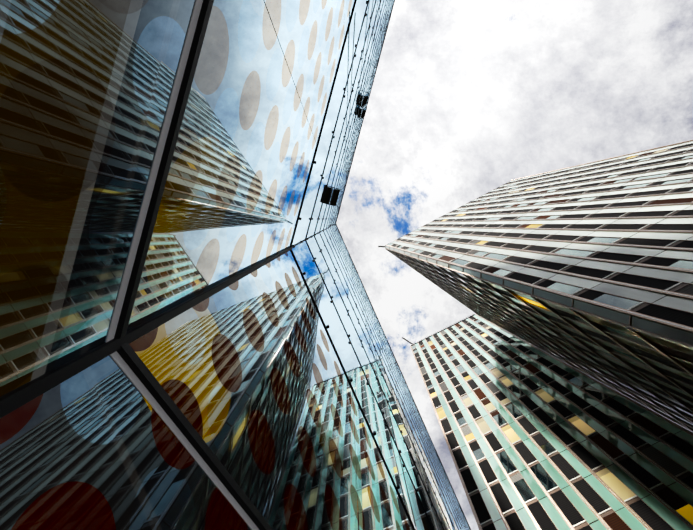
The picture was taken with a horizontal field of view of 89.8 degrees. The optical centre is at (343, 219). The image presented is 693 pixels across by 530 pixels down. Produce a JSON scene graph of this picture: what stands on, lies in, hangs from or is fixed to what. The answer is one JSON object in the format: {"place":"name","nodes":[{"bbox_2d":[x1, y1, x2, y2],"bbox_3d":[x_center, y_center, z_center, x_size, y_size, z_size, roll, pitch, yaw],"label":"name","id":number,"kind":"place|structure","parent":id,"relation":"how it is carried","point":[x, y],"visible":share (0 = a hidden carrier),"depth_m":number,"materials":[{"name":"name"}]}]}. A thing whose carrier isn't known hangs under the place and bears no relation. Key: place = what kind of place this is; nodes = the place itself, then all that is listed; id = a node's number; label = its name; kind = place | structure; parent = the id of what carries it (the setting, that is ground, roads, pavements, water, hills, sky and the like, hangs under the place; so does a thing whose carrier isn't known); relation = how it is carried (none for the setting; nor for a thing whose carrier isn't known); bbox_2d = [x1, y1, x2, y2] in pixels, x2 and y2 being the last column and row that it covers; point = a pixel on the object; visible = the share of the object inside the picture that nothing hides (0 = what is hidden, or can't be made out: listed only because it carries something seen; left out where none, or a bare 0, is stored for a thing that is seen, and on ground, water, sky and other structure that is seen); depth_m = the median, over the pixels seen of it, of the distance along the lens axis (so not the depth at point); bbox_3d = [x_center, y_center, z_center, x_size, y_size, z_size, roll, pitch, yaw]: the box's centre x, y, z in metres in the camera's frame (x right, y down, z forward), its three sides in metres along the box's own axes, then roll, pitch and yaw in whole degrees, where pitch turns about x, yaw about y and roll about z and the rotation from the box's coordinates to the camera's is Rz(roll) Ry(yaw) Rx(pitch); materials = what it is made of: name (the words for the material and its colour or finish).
{"place":"outdoors","nodes":[
{"label":"outdoors","id":0,"kind":"place"},
{"bbox_2d":[0,0,470,529],"bbox_3d":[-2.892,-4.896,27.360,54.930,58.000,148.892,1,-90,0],"label":"glass building","id":1,"kind":"structure","parent":0,"point":[192,335],"depth_m":2.37,"materials":[{"name":"blue glass"}]},
{"bbox_2d":[336,0,692,529],"label":"sky","id":2,"kind":"structure","parent":0,"point":[468,99],"materials":[{"name":"white"}]},
{"bbox_2d":[402,313,692,529],"bbox_3d":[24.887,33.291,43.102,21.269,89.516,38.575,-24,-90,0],"label":"tower","id":3,"kind":"structure","parent":0,"point":[536,438],"depth_m":31.68,"materials":[{"name":"green"}]},
{"label":"ground","id":4,"kind":"structure","parent":0,"visible":0},
{"bbox_2d":[378,140,692,431],"bbox_3d":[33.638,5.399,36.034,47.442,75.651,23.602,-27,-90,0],"label":"tower","id":5,"kind":"structure","parent":4,"relation":"on","point":[587,268],"depth_m":28.10,"materials":[{"name":"grey metal"}]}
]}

